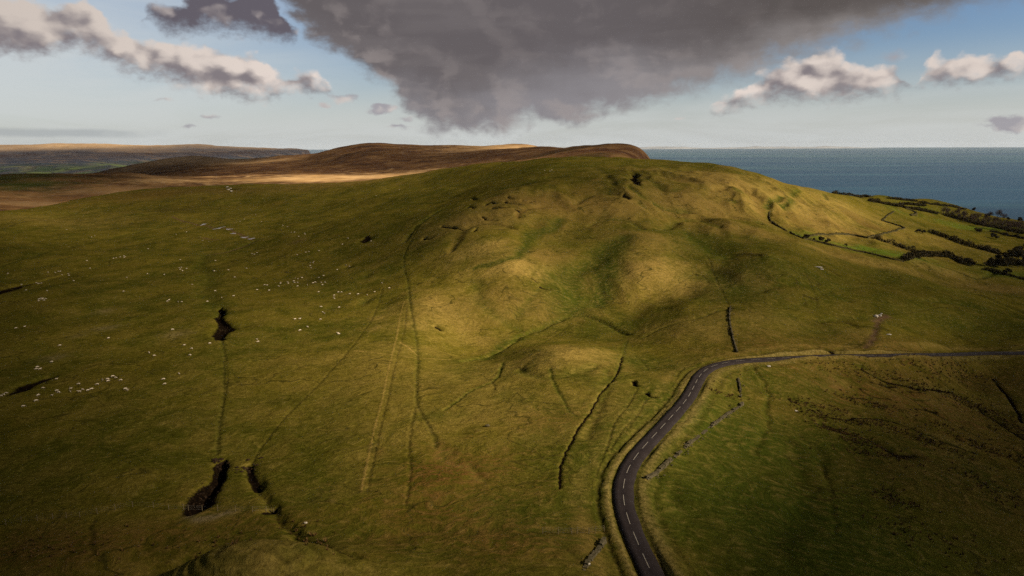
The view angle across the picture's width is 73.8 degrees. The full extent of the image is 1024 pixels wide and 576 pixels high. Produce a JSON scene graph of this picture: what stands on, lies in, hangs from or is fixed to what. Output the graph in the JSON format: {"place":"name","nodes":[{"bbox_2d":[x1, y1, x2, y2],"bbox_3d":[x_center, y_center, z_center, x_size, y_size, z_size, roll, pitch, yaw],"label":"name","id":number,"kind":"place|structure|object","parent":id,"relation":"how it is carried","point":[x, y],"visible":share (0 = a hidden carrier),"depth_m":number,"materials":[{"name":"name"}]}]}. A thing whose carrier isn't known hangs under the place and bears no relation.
{"place":"outdoors","nodes":[
{"label":"outdoors","id":0,"kind":"place"},
{"bbox_2d":[0,143,309,173],"bbox_3d":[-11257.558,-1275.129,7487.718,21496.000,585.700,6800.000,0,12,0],"label":"hills","id":1,"kind":"structure","parent":0,"point":[77,158],"depth_m":7339.75,"materials":[{"name":"plant"}]},
{"bbox_2d":[0,143,649,210],"bbox_3d":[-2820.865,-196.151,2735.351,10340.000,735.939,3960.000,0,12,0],"label":"moorland","id":2,"kind":"structure","parent":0,"point":[362,162],"depth_m":1819.43,"materials":[{"name":"brown plant"}]},
{"bbox_2d":[0,156,1023,575],"bbox_3d":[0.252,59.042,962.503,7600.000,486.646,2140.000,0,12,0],"label":"hillside","id":3,"kind":"structure","parent":0,"point":[524,308],"depth_m":200.03,"materials":[{"name":"green plant"}]},
{"bbox_2d":[5,503,273,523],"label":"wire fence","id":4,"kind":"object","parent":3,"relation":"on","point":[132,506],"visible":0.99,"depth_m":123.50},
{"bbox_2d":[182,483,218,506],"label":"scree","id":5,"kind":"structure","parent":3,"relation":"on","point":[205,496],"depth_m":129.79,"materials":[{"name":"grey stone"}]},
{"bbox_2d":[211,458,228,471],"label":"scree","id":6,"kind":"structure","parent":3,"relation":"on","point":[215,460],"depth_m":144.92,"materials":[{"name":"grey stone"}]},
{"bbox_2d":[229,457,263,472],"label":"scree","id":7,"kind":"structure","parent":3,"relation":"on","point":[244,468],"depth_m":140.77,"materials":[{"name":"grey stone"}]},
{"bbox_2d":[0,342,1023,575],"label":"rushes","id":8,"kind":"object","parent":3,"relation":"on","point":[795,402],"visible":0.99,"depth_m":174.05,"materials":[{"name":"green plant"}]},
{"bbox_2d":[581,537,606,570],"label":"stone wall","id":9,"kind":"structure","parent":3,"relation":"on","point":[597,550],"depth_m":98.11,"materials":[{"name":"grey stone"}]},
{"bbox_2d":[645,402,743,479],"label":"stone wall","id":10,"kind":"structure","parent":3,"relation":"on","point":[667,462],"depth_m":138.92,"materials":[{"name":"grey stone"}]},
{"bbox_2d":[725,306,738,353],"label":"stone wall","id":11,"kind":"structure","parent":3,"relation":"on","point":[732,334],"depth_m":229.35,"materials":[{"name":"grey stone"}]},
{"bbox_2d":[736,377,744,397],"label":"stone wall","id":12,"kind":"structure","parent":3,"relation":"on","point":[740,388],"depth_m":180.17,"materials":[{"name":"grey stone"}]},
{"bbox_2d":[768,212,802,238],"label":"field bank","id":13,"kind":"structure","parent":3,"relation":"on","point":[777,225],"depth_m":429.99,"materials":[{"name":"green plant"}]},
{"bbox_2d":[803,232,867,237],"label":"field bank","id":14,"kind":"structure","parent":3,"relation":"on","point":[829,234],"depth_m":459.58,"materials":[{"name":"green plant"}]},
{"bbox_2d":[832,190,872,197],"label":"hedgerow","id":15,"kind":"object","parent":3,"relation":"on","point":[855,195],"visible":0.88,"depth_m":678.68,"materials":[{"name":"green plant"}]},
{"bbox_2d":[802,237,903,261],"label":"field bank","id":16,"kind":"structure","parent":3,"relation":"on","point":[846,247],"depth_m":410.72,"materials":[{"name":"green plant"}]},
{"bbox_2d":[867,227,904,237],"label":"field bank","id":17,"kind":"structure","parent":3,"relation":"on","point":[891,231],"depth_m":508.52,"materials":[{"name":"green plant"}]},
{"bbox_2d":[882,219,903,227],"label":"field bank","id":18,"kind":"structure","parent":3,"relation":"on","point":[893,223],"depth_m":578.97,"materials":[{"name":"green plant"}]},
{"bbox_2d":[871,234,916,250],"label":"hedgerow","id":19,"kind":"object","parent":3,"relation":"on","point":[901,245],"visible":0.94,"depth_m":470.37,"materials":[{"name":"green plant"}]},
{"bbox_2d":[867,198,937,213],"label":"hedgerow","id":20,"kind":"object","parent":3,"relation":"on","point":[875,200],"visible":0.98,"depth_m":711.01,"materials":[{"name":"green plant"}]},
{"bbox_2d":[886,196,918,201],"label":"hedgerow","id":21,"kind":"object","parent":3,"relation":"on","point":[900,198],"visible":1,"depth_m":749.53,"materials":[{"name":"green plant"}]},
{"bbox_2d":[905,207,917,215],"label":"field bank","id":22,"kind":"structure","parent":3,"relation":"on","point":[914,213],"depth_m":711.68,"materials":[{"name":"green plant"}]},
{"bbox_2d":[899,201,926,205],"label":"hedgerow","id":23,"kind":"object","parent":3,"relation":"on","point":[913,204],"visible":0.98,"depth_m":738.56,"materials":[{"name":"green plant"}]},
{"bbox_2d":[900,249,966,263],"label":"hedgerow","id":24,"kind":"object","parent":3,"relation":"on","point":[913,254],"visible":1,"depth_m":448.88,"materials":[{"name":"green plant"}]},
{"bbox_2d":[919,200,966,209],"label":"hedgerow","id":25,"kind":"object","parent":3,"relation":"on","point":[949,205],"visible":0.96,"depth_m":790.57,"materials":[{"name":"green plant"}]},
{"bbox_2d":[927,228,1001,254],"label":"hedgerow","id":26,"kind":"object","parent":3,"relation":"on","point":[980,246],"visible":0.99,"depth_m":528.63,"materials":[{"name":"green plant"}]},
{"bbox_2d":[968,215,976,223],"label":"leafless tree","id":27,"kind":"object","parent":3,"relation":"on","point":[970,218],"visible":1,"depth_m":722.32,"materials":[{"name":"brown plant"}]},
{"bbox_2d":[941,213,1023,233],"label":"hedgerow","id":28,"kind":"object","parent":3,"relation":"on","point":[951,215],"visible":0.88,"depth_m":720.91,"materials":[{"name":"green plant"}]},
{"bbox_2d":[987,257,994,266],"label":"dark tree","id":29,"kind":"object","parent":3,"relation":"on","point":[991,260],"visible":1,"depth_m":451.04,"materials":[{"name":"green plant"}]},
{"bbox_2d":[988,220,997,228],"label":"leafless tree","id":30,"kind":"object","parent":3,"relation":"on","point":[991,223],"visible":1,"depth_m":689.74,"materials":[{"name":"brown plant"}]},
{"bbox_2d":[997,258,1007,265],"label":"dark tree","id":31,"kind":"object","parent":3,"relation":"on","point":[1002,261],"visible":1,"depth_m":450.44,"materials":[{"name":"green plant"}]},
{"bbox_2d":[982,267,1023,279],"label":"hedgerow","id":32,"kind":"object","parent":3,"relation":"on","point":[998,271],"visible":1,"depth_m":439.71,"materials":[{"name":"green plant"}]},
{"bbox_2d":[984,257,1021,265],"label":"hedgerow","id":33,"kind":"object","parent":3,"relation":"on","point":[985,263],"visible":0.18,"depth_m":456.75,"materials":[{"name":"green plant"}]},
{"bbox_2d":[989,230,1023,238],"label":"hedgerow","id":34,"kind":"object","parent":3,"relation":"on","point":[1012,235],"visible":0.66,"depth_m":648.05,"materials":[{"name":"green plant"}]},
{"bbox_2d":[1002,268,1012,273],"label":"bush","id":35,"kind":"object","parent":3,"relation":"on","point":[1006,270],"visible":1,"depth_m":435.79,"materials":[{"name":"green plant"}]},
{"bbox_2d":[1004,223,1012,230],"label":"leafless tree","id":36,"kind":"object","parent":3,"relation":"on","point":[1008,226],"visible":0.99,"depth_m":674.13,"materials":[{"name":"brown plant"}]},
{"bbox_2d":[1005,257,1014,265],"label":"dark tree","id":37,"kind":"object","parent":3,"relation":"on","point":[1010,260],"visible":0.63,"depth_m":455.51,"materials":[{"name":"green plant"}]},
{"bbox_2d":[1007,250,1015,256],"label":"dark tree","id":38,"kind":"object","parent":3,"relation":"on","point":[1011,253],"visible":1,"depth_m":474.08,"materials":[{"name":"green plant"}]},
{"bbox_2d":[1012,221,1020,232],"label":"leafless tree","id":39,"kind":"object","parent":3,"relation":"on","point":[1018,224],"visible":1,"depth_m":659.66,"materials":[{"name":"brown plant"}]},
{"bbox_2d":[1014,249,1023,258],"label":"dark tree","id":40,"kind":"object","parent":3,"relation":"on","point":[1018,253],"visible":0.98,"depth_m":474.12,"materials":[{"name":"green plant"}]},
{"bbox_2d":[1015,259,1022,265],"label":"dark tree","id":41,"kind":"object","parent":3,"relation":"on","point":[1019,262],"visible":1,"depth_m":458.31,"materials":[{"name":"green plant"}]},
{"bbox_2d":[0,0,1023,149],"label":"sky","id":42,"kind":"structure","parent":0,"point":[299,74],"materials":[{"name":"grey"}]},
{"bbox_2d":[309,147,1023,220],"bbox_3d":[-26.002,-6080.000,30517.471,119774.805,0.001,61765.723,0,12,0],"label":"sea","id":43,"kind":"structure","parent":0,"point":[984,180],"depth_m":8066.14,"materials":[{"name":"liquid"}]},
{"bbox_2d":[560,146,861,148],"bbox_3d":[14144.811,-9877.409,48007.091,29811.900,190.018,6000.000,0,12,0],"label":"coast","id":44,"kind":"structure","parent":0,"point":[752,147],"depth_m":46050.63},
{"bbox_2d":[613,351,1023,575],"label":"road","id":45,"kind":"structure","parent":0,"point":[646,563],"depth_m":131.31,"materials":[{"name":"grey asphalt"}]}
]}

